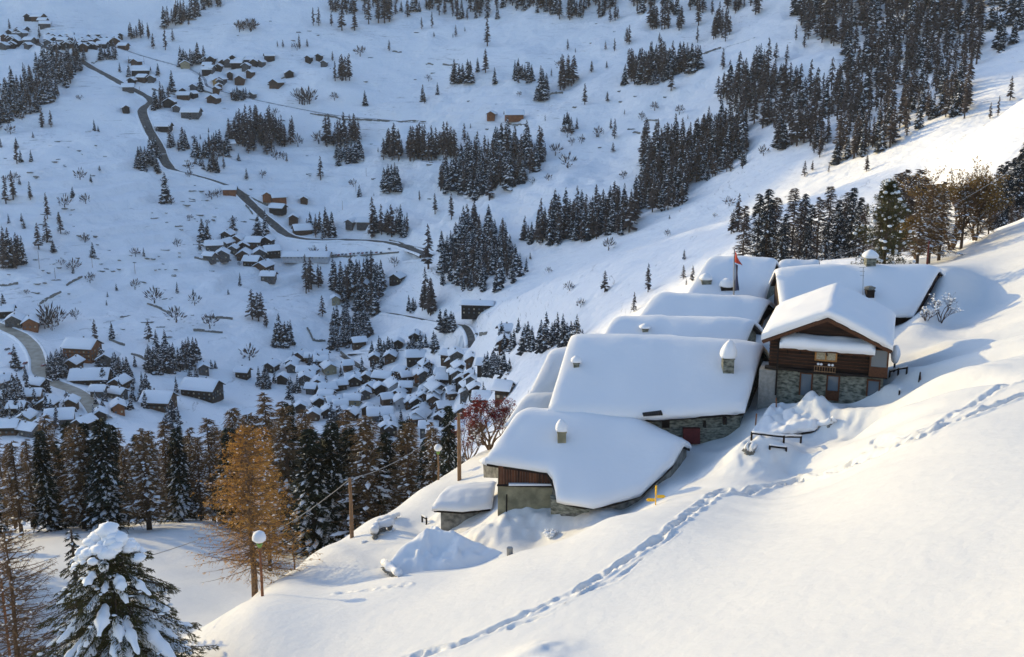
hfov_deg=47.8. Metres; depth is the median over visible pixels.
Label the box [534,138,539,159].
spruce tree
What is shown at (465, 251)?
spruce tree
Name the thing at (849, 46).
spruce tree
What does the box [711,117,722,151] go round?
larch tree
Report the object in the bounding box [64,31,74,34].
chalet
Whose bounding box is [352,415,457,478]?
power line
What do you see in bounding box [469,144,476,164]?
spruce tree
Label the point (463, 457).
larch tree
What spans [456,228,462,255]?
spruce tree
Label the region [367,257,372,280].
larch tree
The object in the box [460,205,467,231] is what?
spruce tree
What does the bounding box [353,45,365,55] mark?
leafless bush
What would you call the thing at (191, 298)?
leafless bush
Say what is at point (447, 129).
larch tree
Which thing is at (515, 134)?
spruce tree
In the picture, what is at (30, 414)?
chalet
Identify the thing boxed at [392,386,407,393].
chalet
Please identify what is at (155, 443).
larch tree
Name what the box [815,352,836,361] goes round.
window
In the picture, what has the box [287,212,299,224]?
chalet
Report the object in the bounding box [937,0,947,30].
larch tree
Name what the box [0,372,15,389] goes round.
chalet
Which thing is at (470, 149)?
spruce tree
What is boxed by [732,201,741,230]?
larch tree
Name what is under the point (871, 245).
larch tree
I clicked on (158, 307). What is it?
dry stone wall
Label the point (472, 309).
apartment block
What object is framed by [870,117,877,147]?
larch tree
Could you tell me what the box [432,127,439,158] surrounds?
larch tree
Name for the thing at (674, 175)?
spruce tree
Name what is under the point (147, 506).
larch tree
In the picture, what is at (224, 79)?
chalet
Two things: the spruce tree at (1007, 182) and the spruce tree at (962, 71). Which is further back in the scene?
the spruce tree at (962, 71)
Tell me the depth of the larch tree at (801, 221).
297.31 m
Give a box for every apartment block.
[59,335,103,363]
[67,366,113,385]
[178,376,225,402]
[280,249,332,262]
[459,298,494,319]
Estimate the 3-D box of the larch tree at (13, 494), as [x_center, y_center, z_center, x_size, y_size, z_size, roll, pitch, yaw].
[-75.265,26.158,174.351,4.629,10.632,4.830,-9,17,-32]
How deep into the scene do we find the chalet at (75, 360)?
760.76 m
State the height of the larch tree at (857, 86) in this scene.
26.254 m
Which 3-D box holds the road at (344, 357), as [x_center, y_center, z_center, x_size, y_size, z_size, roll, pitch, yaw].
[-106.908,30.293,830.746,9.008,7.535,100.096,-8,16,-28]
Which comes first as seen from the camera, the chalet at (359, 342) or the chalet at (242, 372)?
the chalet at (242, 372)
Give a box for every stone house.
[547,333,768,443]
[604,315,762,341]
[639,292,775,326]
[687,256,780,299]
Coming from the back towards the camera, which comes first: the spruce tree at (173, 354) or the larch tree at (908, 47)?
the larch tree at (908, 47)
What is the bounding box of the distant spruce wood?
[0,0,1023,437]
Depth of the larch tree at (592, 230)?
854.53 m
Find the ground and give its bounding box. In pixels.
[0,224,1023,656]
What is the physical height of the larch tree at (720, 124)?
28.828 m
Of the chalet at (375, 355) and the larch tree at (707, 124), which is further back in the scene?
the larch tree at (707, 124)
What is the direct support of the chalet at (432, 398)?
on the hills
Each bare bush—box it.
[917,306,940,320]
[927,292,963,322]
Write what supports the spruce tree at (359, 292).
on the hills
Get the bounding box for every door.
[682,427,699,443]
[799,373,812,394]
[825,375,839,400]
[866,379,880,395]
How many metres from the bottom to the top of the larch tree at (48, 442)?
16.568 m
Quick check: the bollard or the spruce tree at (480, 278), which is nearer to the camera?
the bollard
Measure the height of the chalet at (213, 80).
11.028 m
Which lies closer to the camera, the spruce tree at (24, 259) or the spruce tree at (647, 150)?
the spruce tree at (24, 259)
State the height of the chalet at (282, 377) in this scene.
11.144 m
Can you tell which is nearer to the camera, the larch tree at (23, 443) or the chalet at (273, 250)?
the larch tree at (23, 443)
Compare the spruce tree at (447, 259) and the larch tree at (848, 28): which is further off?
the larch tree at (848, 28)
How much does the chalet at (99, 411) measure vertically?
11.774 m
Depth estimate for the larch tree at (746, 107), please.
928.37 m
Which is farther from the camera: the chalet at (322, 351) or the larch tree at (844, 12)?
the larch tree at (844, 12)
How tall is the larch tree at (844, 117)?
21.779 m
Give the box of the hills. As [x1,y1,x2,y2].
[0,0,1023,545]
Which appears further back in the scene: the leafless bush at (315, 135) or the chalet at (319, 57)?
the chalet at (319, 57)
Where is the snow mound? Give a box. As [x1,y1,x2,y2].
[390,526,502,574]
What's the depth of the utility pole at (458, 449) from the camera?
105.67 m
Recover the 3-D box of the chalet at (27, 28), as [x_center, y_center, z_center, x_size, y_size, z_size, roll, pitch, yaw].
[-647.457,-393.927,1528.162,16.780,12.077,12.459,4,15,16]
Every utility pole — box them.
[347,478,353,537]
[456,413,460,480]
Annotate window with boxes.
[662,421,669,427]
[723,417,726,424]
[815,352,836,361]
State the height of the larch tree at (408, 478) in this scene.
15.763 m
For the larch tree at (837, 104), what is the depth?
814.47 m
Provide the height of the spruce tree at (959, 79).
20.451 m
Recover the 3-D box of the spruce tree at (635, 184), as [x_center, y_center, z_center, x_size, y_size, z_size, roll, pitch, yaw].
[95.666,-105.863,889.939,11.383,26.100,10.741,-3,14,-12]
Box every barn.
[221,185,237,196]
[479,407,691,516]
[486,110,497,120]
[503,109,524,121]
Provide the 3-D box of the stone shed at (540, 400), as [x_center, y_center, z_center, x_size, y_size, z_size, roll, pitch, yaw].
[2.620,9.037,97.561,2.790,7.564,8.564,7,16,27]
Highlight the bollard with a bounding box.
[507,546,512,555]
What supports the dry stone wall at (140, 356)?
on the hills
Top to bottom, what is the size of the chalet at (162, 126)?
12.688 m
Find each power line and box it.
[149,536,206,555]
[278,481,347,529]
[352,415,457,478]
[821,162,1023,260]
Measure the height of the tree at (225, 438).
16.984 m
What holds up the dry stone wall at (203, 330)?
on the hills
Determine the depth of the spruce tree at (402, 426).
174.90 m
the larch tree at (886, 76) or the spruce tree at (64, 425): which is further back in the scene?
the larch tree at (886, 76)
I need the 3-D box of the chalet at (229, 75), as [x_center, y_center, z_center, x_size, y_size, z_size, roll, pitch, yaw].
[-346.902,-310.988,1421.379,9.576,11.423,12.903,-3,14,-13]
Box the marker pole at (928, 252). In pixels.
[926,241,929,263]
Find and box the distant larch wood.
[0,0,1014,341]
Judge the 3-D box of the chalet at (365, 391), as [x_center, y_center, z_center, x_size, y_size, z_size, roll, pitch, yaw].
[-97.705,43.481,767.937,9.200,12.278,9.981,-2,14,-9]
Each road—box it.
[0,323,107,417]
[35,42,424,257]
[116,47,424,123]
[340,355,367,370]
[348,313,474,355]
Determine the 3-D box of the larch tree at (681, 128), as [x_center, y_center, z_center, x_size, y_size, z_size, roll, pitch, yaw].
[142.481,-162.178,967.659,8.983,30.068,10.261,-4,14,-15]
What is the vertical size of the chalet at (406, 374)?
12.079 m
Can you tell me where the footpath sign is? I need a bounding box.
[646,485,665,504]
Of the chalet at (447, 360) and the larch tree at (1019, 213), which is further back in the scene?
the chalet at (447, 360)
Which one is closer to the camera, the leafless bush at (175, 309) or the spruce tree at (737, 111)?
the leafless bush at (175, 309)
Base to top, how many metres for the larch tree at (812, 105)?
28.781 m
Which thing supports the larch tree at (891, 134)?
on the hills
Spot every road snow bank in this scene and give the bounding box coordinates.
[0,321,112,417]
[0,330,87,414]
[33,44,420,255]
[40,41,434,254]
[335,355,359,370]
[345,311,476,354]
[347,355,370,369]
[353,313,467,350]
[402,258,423,262]
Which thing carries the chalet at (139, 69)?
on the hills
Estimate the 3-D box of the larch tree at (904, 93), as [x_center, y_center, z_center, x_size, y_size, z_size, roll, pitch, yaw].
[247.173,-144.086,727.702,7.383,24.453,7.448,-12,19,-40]
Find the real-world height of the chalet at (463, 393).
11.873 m
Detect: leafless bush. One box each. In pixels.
[4,124,15,133]
[8,173,20,181]
[36,301,58,314]
[36,306,58,322]
[37,316,51,328]
[39,312,55,327]
[42,233,50,242]
[43,316,58,330]
[47,306,69,323]
[57,194,71,206]
[66,257,81,269]
[70,308,80,317]
[73,167,86,179]
[78,193,91,203]
[80,233,89,240]
[85,271,94,282]
[129,248,140,256]
[129,278,139,287]
[143,286,162,302]
[163,305,187,322]
[172,239,180,246]
[184,160,193,169]
[187,293,201,305]
[201,313,218,328]
[205,189,216,198]
[214,151,222,159]
[233,20,244,31]
[240,342,259,359]
[241,18,255,29]
[243,17,259,31]
[258,169,266,177]
[290,133,302,146]
[291,87,305,103]
[294,87,309,104]
[297,89,309,104]
[301,85,318,103]
[311,131,323,143]
[329,91,338,100]
[348,178,355,186]
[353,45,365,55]
[388,256,399,266]
[548,143,563,155]
[559,152,577,167]
[560,124,571,137]
[563,281,574,290]
[576,297,585,306]
[578,134,584,143]
[593,126,603,136]
[601,237,616,250]
[649,101,658,110]
[673,104,685,113]
[722,196,735,205]
[758,144,769,155]
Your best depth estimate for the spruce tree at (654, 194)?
867.33 m
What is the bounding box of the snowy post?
[891,345,900,371]
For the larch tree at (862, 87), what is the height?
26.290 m
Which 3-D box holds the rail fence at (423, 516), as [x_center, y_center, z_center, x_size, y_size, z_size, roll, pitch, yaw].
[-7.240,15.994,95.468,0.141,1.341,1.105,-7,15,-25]
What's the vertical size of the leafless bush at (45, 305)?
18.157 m
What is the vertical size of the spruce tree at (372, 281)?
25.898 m
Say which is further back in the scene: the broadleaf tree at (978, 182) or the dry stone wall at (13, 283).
the dry stone wall at (13, 283)
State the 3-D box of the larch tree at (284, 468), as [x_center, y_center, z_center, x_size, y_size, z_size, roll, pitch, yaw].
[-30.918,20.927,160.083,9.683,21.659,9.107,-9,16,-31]
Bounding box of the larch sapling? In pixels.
[287,527,300,568]
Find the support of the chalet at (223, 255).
on the hills
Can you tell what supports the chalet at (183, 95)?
on the hills
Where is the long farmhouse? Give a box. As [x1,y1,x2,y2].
[769,249,945,325]
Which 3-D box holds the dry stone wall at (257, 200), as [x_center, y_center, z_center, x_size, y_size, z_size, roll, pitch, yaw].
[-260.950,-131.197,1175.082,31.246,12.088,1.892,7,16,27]
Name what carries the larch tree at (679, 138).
on the hills
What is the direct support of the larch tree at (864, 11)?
on the hills
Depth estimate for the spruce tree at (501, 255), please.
878.35 m
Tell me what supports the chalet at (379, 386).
on the hills
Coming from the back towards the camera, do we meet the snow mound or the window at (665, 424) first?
the window at (665, 424)
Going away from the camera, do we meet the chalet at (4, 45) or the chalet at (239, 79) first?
the chalet at (239, 79)
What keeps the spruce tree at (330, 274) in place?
on the hills
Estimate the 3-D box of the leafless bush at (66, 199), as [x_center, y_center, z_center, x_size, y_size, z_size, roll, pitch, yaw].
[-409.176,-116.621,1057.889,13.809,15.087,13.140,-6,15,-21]
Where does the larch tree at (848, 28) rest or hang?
on the hills
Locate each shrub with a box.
[451,421,487,459]
[543,529,557,538]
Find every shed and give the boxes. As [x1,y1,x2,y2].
[432,481,496,530]
[504,391,552,427]
[529,347,566,393]
[779,259,819,266]
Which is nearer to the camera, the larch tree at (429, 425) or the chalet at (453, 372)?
the larch tree at (429, 425)
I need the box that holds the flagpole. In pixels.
[733,249,741,294]
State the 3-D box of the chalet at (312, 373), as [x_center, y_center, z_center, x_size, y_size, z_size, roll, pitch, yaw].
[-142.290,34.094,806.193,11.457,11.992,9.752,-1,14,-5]
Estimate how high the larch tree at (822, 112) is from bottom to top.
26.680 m
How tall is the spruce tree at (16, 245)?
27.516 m
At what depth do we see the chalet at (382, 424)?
696.24 m
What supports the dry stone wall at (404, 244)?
on the hills
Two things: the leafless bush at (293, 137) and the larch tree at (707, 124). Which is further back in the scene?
the leafless bush at (293, 137)
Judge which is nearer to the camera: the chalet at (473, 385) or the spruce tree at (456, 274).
the chalet at (473, 385)
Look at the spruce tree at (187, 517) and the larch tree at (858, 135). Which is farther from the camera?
the larch tree at (858, 135)
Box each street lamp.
[252,530,265,596]
[434,444,441,479]
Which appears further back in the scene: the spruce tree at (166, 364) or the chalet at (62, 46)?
the chalet at (62, 46)
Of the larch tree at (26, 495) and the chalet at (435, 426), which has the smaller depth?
the larch tree at (26, 495)
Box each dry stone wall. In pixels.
[0,282,17,285]
[39,291,61,303]
[66,276,82,285]
[109,339,124,345]
[131,353,144,359]
[147,303,170,313]
[193,329,222,332]
[194,256,219,261]
[207,316,232,319]
[243,193,267,205]
[310,113,340,118]
[331,251,398,257]
[340,351,359,366]
[342,118,389,121]
[370,517,394,539]
[376,512,399,521]
[380,559,402,576]
[383,242,423,248]
[389,239,422,248]
[468,332,486,336]
[702,47,720,53]
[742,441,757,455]
[816,416,836,429]
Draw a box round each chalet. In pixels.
[0,33,7,41]
[0,42,9,49]
[0,303,16,318]
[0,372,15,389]
[0,417,21,435]
[2,311,26,327]
[4,34,20,41]
[4,398,29,415]
[5,29,12,33]
[8,41,16,48]
[10,37,22,46]
[14,420,44,437]
[15,26,30,31]
[15,30,28,38]
[15,407,38,421]
[20,313,41,332]
[21,36,36,43]
[21,386,45,402]
[22,13,31,21]
[22,42,33,49]
[27,375,52,387]
[29,13,47,21]
[32,414,53,430]
[34,393,61,410]
[36,17,48,25]
[38,21,51,29]
[42,39,52,45]
[43,406,76,424]
[56,37,70,41]
[59,40,65,49]
[60,393,80,409]
[62,41,69,49]
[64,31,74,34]
[64,354,85,369]
[70,413,98,430]
[78,42,88,51]
[81,36,92,41]
[86,41,94,48]
[87,31,100,36]
[87,382,109,398]
[89,42,98,49]
[91,405,108,420]
[94,348,120,366]
[95,41,109,48]
[100,38,110,46]
[107,373,132,388]
[107,385,130,399]
[109,397,126,415]
[110,37,120,45]
[116,42,130,50]
[120,104,130,113]
[121,83,134,92]
[126,77,136,83]
[127,56,136,62]
[129,58,143,65]
[130,65,150,75]
[135,74,148,82]
[138,387,179,412]
[146,74,157,82]
[154,121,173,132]
[162,97,177,107]
[171,104,180,112]
[175,91,190,100]
[179,60,190,68]
[179,107,202,118]
[188,83,198,90]
[190,90,199,98]
[196,360,210,375]
[200,66,211,75]
[201,62,212,65]
[201,250,217,264]
[204,65,215,73]
[204,238,223,251]
[205,94,222,103]
[206,55,217,64]
[211,77,219,85]
[211,86,221,94]
[215,63,223,71]
[215,246,230,262]
[217,76,227,85]
[219,228,236,238]
[222,139,235,150]
[222,237,235,247]
[223,58,230,67]
[226,71,233,79]
[227,243,239,255]
[229,89,238,97]
[230,59,244,68]
[231,233,245,243]
[232,364,252,379]
[233,75,246,84]
[234,56,244,59]
[235,247,251,260]
[237,239,249,249]
[240,62,251,71]
[241,254,262,266]
[243,56,254,62]
[244,235,261,249]
[245,69,255,78]
[247,91,257,98]
[249,58,257,66]
[251,258,275,270]
[252,245,266,259]
[257,59,266,67]
[259,270,278,283]
[261,190,272,202]
[261,234,275,245]
[261,357,281,372]
[262,244,281,258]
[263,52,275,61]
[267,78,285,88]
[267,203,288,215]
[271,192,287,204]
[275,371,290,384]
[283,69,294,77]
[283,355,300,368]
[284,359,299,372]
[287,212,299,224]
[291,223,313,235]
[293,399,307,412]
[294,348,310,361]
[295,365,308,372]
[297,370,311,385]
[299,195,308,204]
[299,369,316,378]
[303,55,313,63]
[303,352,317,363]
[303,382,316,394]
[305,405,321,420]
[307,364,319,374]
[309,394,325,407]
[310,374,326,389]
[313,354,328,367]
[314,53,323,61]
[314,348,330,354]
[316,387,336,401]
[317,380,337,394]
[319,60,328,66]
[319,359,338,374]
[320,403,335,418]
[324,393,342,403]
[330,293,340,305]
[332,377,348,391]
[332,397,348,407]
[335,404,348,413]
[341,359,354,372]
[343,217,355,229]
[343,391,362,405]
[343,405,360,420]
[344,371,360,385]
[348,372,361,386]
[349,335,367,349]
[355,217,369,229]
[358,385,371,400]
[359,369,372,383]
[360,402,374,415]
[361,278,370,289]
[362,379,376,393]
[366,405,393,421]
[368,351,380,366]
[370,368,394,381]
[372,380,386,395]
[377,391,393,405]
[378,420,392,432]
[381,414,396,421]
[382,348,397,364]
[383,376,398,391]
[384,418,398,435]
[387,271,406,285]
[391,365,409,379]
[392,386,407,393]
[392,391,407,409]
[393,336,404,348]
[397,369,413,379]
[398,379,414,393]
[403,394,411,409]
[405,348,425,367]
[406,405,432,419]
[407,411,426,426]
[408,328,422,343]
[408,393,421,409]
[411,401,429,409]
[412,366,419,383]
[415,388,426,401]
[417,357,433,366]
[417,366,428,383]
[417,419,438,438]
[423,378,446,394]
[425,424,437,437]
[426,392,440,409]
[427,388,443,394]
[430,409,444,426]
[433,367,445,374]
[433,398,453,411]
[435,372,447,384]
[437,427,445,439]
[438,347,448,365]
[442,383,457,400]
[444,357,449,368]
[446,366,451,384]
[447,346,464,366]
[448,417,465,438]
[449,367,462,382]
[450,358,464,368]
[452,405,457,419]
[453,371,463,391]
[455,402,468,417]
[457,388,468,403]
[458,379,465,387]
[461,367,473,378]
[463,351,474,369]
[463,373,476,391]
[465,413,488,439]
[466,380,480,402]
[471,388,491,413]
[474,357,485,376]
[491,377,515,406]
[495,321,512,334]
[496,332,510,355]
[757,283,895,409]
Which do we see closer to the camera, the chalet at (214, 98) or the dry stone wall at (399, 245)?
the dry stone wall at (399, 245)
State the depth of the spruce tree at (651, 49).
1230.23 m
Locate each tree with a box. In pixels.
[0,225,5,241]
[0,231,18,267]
[0,430,13,524]
[0,440,39,534]
[0,454,22,526]
[0,470,26,531]
[0,490,15,534]
[0,525,77,656]
[0,579,10,656]
[1,447,19,527]
[12,231,21,259]
[17,439,38,509]
[18,235,27,264]
[18,453,34,524]
[19,446,39,525]
[27,430,72,532]
[30,521,218,656]
[32,414,60,463]
[33,425,66,513]
[49,441,75,525]
[52,451,77,526]
[53,427,100,528]
[58,424,87,526]
[59,420,72,502]
[59,529,92,649]
[70,422,103,528]
[78,418,135,531]
[98,443,124,522]
[105,424,133,522]
[112,428,131,475]
[117,447,142,522]
[118,434,152,522]
[118,437,173,533]
[118,453,135,522]
[124,443,134,522]
[127,428,159,515]
[135,431,165,520]
[144,347,151,372]
[144,456,166,521]
[156,421,171,499]
[156,441,173,509]
[158,174,171,203]
[158,346,164,364]
[158,428,204,523]
[162,343,173,373]
[164,433,192,512]
[171,342,178,368]
[171,428,191,518]
[177,341,186,365]
[182,427,209,517]
[182,436,206,519]
[186,340,195,368]
[186,425,321,596]
[187,439,212,520]
[191,341,197,366]
[191,418,224,520]
[193,437,218,518]
[199,425,220,521]
[202,446,221,521]
[204,430,230,520]
[210,428,253,532]
[212,407,257,527]
[221,410,246,513]
[238,414,266,526]
[241,412,280,523]
[244,289,256,319]
[250,427,288,570]
[251,292,264,320]
[254,392,279,497]
[256,425,286,534]
[259,406,311,537]
[260,415,281,497]
[271,401,289,484]
[275,440,299,541]
[276,313,281,338]
[277,403,298,524]
[278,429,343,559]
[294,409,318,468]
[297,417,312,524]
[304,422,361,552]
[306,257,317,289]
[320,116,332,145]
[327,259,339,286]
[327,415,395,539]
[329,213,337,237]
[329,261,338,290]
[329,420,346,484]
[337,427,372,525]
[338,409,356,449]
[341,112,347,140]
[343,254,356,281]
[347,263,355,299]
[350,280,363,310]
[351,267,356,293]
[358,426,375,481]
[359,283,367,311]
[360,260,367,280]
[364,0,371,23]
[364,254,369,278]
[364,456,375,513]
[365,282,370,311]
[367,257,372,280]
[368,285,380,315]
[369,197,375,224]
[369,278,379,298]
[371,432,406,515]
[371,435,392,517]
[373,263,380,290]
[375,270,383,297]
[376,261,386,289]
[377,204,385,234]
[379,0,387,22]
[381,422,424,511]
[385,204,396,236]
[386,164,394,190]
[387,210,395,234]
[389,444,403,501]
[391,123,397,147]
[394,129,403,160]
[396,204,402,234]
[396,420,418,491]
[399,442,422,499]
[408,419,420,460]
[414,438,436,490]
[415,126,421,158]
[415,428,442,491]
[420,124,427,156]
[420,267,429,301]
[421,223,433,268]
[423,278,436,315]
[425,422,435,470]
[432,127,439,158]
[435,406,461,480]
[435,440,447,479]
[436,247,446,272]
[440,121,445,154]
[441,129,448,155]
[442,151,448,172]
[442,168,448,193]
[444,122,449,148]
[444,158,458,190]
[444,243,455,272]
[451,226,460,260]
[451,258,461,285]
[454,144,463,165]
[455,160,459,185]
[455,164,463,191]
[455,393,516,449]
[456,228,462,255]
[457,216,461,235]
[460,163,467,191]
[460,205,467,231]
[461,219,465,237]
[461,453,465,463]
[462,163,467,190]
[463,132,469,154]
[463,242,468,264]
[466,140,472,165]
[466,150,476,173]
[466,235,472,265]
[467,230,474,251]
[467,243,479,268]
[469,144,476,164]
[469,160,476,185]
[470,174,479,199]
[471,200,478,228]
[474,130,480,158]
[474,161,480,181]
[474,218,480,247]
[474,242,480,269]
[477,168,487,194]
[477,260,486,286]
[478,229,484,257]
[480,152,485,176]
[481,216,486,234]
[483,205,491,230]
[486,148,493,176]
[489,127,497,150]
[492,149,503,182]
[492,153,498,186]
[492,260,503,291]
[494,321,503,350]
[495,122,504,157]
[495,155,504,184]
[496,242,505,271]
[497,143,503,163]
[497,227,503,253]
[501,127,509,153]
[501,148,507,174]
[501,156,509,188]
[501,156,516,190]
[502,131,512,156]
[502,222,508,245]
[504,117,511,140]
[508,244,518,271]
[511,126,518,148]
[512,154,518,180]
[516,327,525,355]
[517,147,526,172]
[521,120,530,144]
[522,321,529,351]
[523,128,529,158]
[525,137,531,165]
[532,323,542,353]
[533,126,542,152]
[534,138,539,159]
[536,211,546,242]
[537,66,543,92]
[537,323,547,353]
[538,72,548,100]
[538,198,544,223]
[542,312,549,334]
[544,209,555,238]
[545,216,554,245]
[547,189,559,222]
[548,201,556,223]
[553,312,559,343]
[555,193,561,219]
[555,206,566,239]
[556,326,563,347]
[557,314,563,342]
[559,319,567,347]
[560,54,564,77]
[562,188,568,208]
[563,205,566,231]
[564,201,569,222]
[566,321,575,345]
[571,213,580,237]
[572,201,580,221]
[574,187,579,206]
[576,321,580,333]
[577,207,586,238]
[582,209,593,240]
[585,206,596,233]
[586,202,596,236]
[589,196,595,212]
[593,184,598,204]
[593,203,604,235]
[595,194,602,210]
[602,202,607,220]
[603,200,609,226]
[605,184,612,212]
[607,196,616,224]
[613,186,621,215]
[617,201,625,229]
[620,183,626,205]
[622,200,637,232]
[627,192,636,220]
[632,187,641,220]
[633,174,637,193]
[637,123,649,152]
[637,138,645,165]
[637,155,646,186]
[637,181,643,209]
[641,156,653,184]
[642,118,650,142]
[644,138,649,160]
[645,161,652,189]
[645,263,651,291]
[646,175,659,207]
[647,142,653,164]
[647,177,656,199]
[647,180,657,211]
[650,42,653,59]
[651,46,657,73]
[652,132,660,168]
[654,148,663,175]
[654,157,658,178]
[654,175,660,206]
[657,185,665,211]
[660,174,671,204]
[661,125,668,143]
[661,140,666,171]
[662,145,669,178]
[665,122,669,140]
[665,153,677,179]
[667,132,674,155]
[667,154,676,184]
[667,166,672,190]
[668,49,676,75]
[669,168,678,195]
[670,165,681,196]
[671,121,677,149]
[675,122,679,142]
[675,131,683,162]
[676,149,682,176]
[678,118,686,144]
[678,171,688,202]
[679,143,689,169]
[681,133,686,154]
[681,153,693,182]
[684,43,695,71]
[684,127,691,152]
[685,155,691,185]
[688,122,692,148]
[691,118,700,150]
[691,138,697,162]
[691,147,700,173]
[700,114,705,138]
[703,113,709,137]
[705,144,711,172]
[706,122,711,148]
[707,122,720,155]
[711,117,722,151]
[716,138,730,169]
[718,99,724,117]
[718,114,722,140]
[719,60,734,94]
[722,119,731,143]
[723,108,731,129]
[724,129,733,162]
[726,123,732,155]
[730,104,739,132]
[730,115,737,138]
[730,120,738,146]
[731,63,741,94]
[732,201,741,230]
[732,206,753,255]
[733,50,743,77]
[734,112,749,146]
[734,194,743,229]
[739,62,748,94]
[741,61,751,96]
[742,99,748,121]
[745,194,768,256]
[750,59,758,89]
[752,46,761,79]
[753,189,777,258]
[757,73,772,102]
[760,85,772,114]
[761,57,767,77]
[763,197,783,257]
[764,38,772,67]
[764,51,769,78]
[764,97,772,123]
[767,68,775,98]
[769,113,782,147]
[770,90,778,126]
[772,222,788,262]
[776,67,790,102]
[776,121,790,149]
[778,91,786,117]
[779,214,793,259]
[780,56,788,84]
[782,105,786,127]
[783,188,801,257]
[787,108,796,144]
[788,85,796,111]
[788,201,810,259]
[789,0,798,15]
[790,108,803,145]
[793,193,811,251]
[794,0,805,12]
[795,63,803,95]
[796,79,808,109]
[799,107,808,142]
[799,226,812,259]
[801,103,812,134]
[801,204,819,259]
[802,0,813,30]
[806,59,814,99]
[807,197,827,259]
[808,94,817,128]
[810,72,819,100]
[811,67,822,100]
[812,99,817,135]
[813,106,822,132]
[817,186,837,253]
[817,224,831,260]
[819,0,834,37]
[819,97,826,128]
[820,0,827,13]
[820,81,831,114]
[821,1,833,16]
[825,57,836,88]
[826,0,838,22]
[826,5,836,43]
[829,200,845,258]
[832,116,846,144]
[833,88,841,119]
[834,101,844,130]
[834,128,842,152]
[835,73,844,103]
[835,187,858,258]
[836,13,845,47]
[836,65,844,94]
[838,4,845,38]
[838,192,852,252]
[841,36,854,69]
[841,74,853,106]
[841,109,846,133]
[843,67,850,93]
[844,3,851,30]
[844,111,850,141]
[845,14,850,37]
[846,90,856,121]
[847,197,866,257]
[849,57,854,83]
[850,63,858,93]
[850,125,858,158]
[851,178,916,264]
[854,74,860,98]
[854,204,871,253]
[855,120,860,155]
[856,0,866,24]
[856,90,866,119]
[857,0,866,29]
[857,76,863,103]
[857,126,864,156]
[859,35,872,71]
[860,3,872,34]
[862,67,874,108]
[863,0,872,26]
[863,0,878,35]
[863,113,868,142]
[865,190,891,254]
[868,16,878,46]
[869,24,877,52]
[870,32,876,59]
[870,112,880,144]
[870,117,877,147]
[872,46,880,83]
[872,182,900,250]
[873,46,887,86]
[873,122,887,152]
[876,17,885,53]
[877,70,886,102]
[880,0,887,11]
[881,112,886,135]
[882,0,891,29]
[882,70,893,107]
[883,32,890,58]
[883,66,888,96]
[883,85,894,118]
[884,10,892,41]
[885,0,896,26]
[885,103,892,135]
[885,107,900,142]
[885,113,896,147]
[887,44,897,78]
[887,78,898,110]
[889,169,913,252]
[890,174,907,252]
[891,11,902,39]
[891,31,902,60]
[891,54,900,86]
[893,206,945,258]
[894,0,903,14]
[894,190,914,251]
[895,96,905,127]
[897,156,1010,249]
[900,81,909,110]
[901,195,939,263]
[902,85,908,120]
[902,96,910,126]
[903,36,910,63]
[903,169,928,240]
[904,0,915,16]
[905,34,918,69]
[905,176,917,249]
[906,0,915,28]
[906,25,916,52]
[906,72,918,105]
[906,184,952,263]
[907,191,925,245]
[909,19,914,41]
[912,0,921,32]
[913,91,924,128]
[914,17,919,46]
[915,0,923,32]
[916,30,927,59]
[916,39,924,67]
[918,60,925,90]
[920,11,931,46]
[920,190,963,260]
[923,0,937,30]
[925,0,941,18]
[927,23,935,55]
[931,40,943,68]
[933,34,941,65]
[934,181,951,239]
[935,9,944,43]
[936,67,946,96]
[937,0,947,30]
[942,184,981,248]
[943,0,957,28]
[950,0,959,32]
[951,65,962,94]
[951,178,1014,240]
[952,80,963,115]
[956,0,963,30]
[957,3,971,32]
[958,60,964,89]
[960,72,972,105]
[960,79,969,118]
[961,71,973,104]
[964,0,974,22]
[964,52,975,79]
[964,200,987,240]
[967,12,978,40]
[967,28,976,59]
[968,16,974,51]
[973,0,986,25]
[974,24,981,64]
[983,1,996,30]
[983,205,996,234]
[984,164,1003,225]
[991,12,1002,48]
[994,161,1015,228]
[994,187,1008,228]
[1003,0,1013,24]
[1006,201,1016,224]
[1007,0,1020,25]
[1007,149,1023,220]
[1007,157,1021,209]
[1011,0,1023,14]
[1016,205,1023,220]
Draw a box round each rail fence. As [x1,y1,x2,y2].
[421,514,426,524]
[750,431,801,442]
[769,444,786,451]
[889,365,907,377]
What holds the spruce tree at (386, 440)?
on the ground
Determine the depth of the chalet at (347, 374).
795.81 m
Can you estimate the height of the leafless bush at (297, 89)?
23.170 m
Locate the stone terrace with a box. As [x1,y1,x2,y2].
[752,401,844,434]
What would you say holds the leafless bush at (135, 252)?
on the hills
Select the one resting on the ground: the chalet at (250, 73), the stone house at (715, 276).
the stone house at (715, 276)
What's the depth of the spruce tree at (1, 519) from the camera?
170.14 m
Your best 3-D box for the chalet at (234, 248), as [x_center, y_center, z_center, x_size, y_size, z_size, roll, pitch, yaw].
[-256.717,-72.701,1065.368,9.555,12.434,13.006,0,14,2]
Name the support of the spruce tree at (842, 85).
on the hills
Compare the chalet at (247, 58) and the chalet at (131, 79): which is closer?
the chalet at (131, 79)
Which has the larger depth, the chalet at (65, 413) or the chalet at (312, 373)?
the chalet at (312, 373)
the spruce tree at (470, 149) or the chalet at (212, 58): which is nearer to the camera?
the spruce tree at (470, 149)
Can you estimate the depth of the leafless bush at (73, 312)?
860.95 m
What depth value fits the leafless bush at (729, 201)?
748.87 m

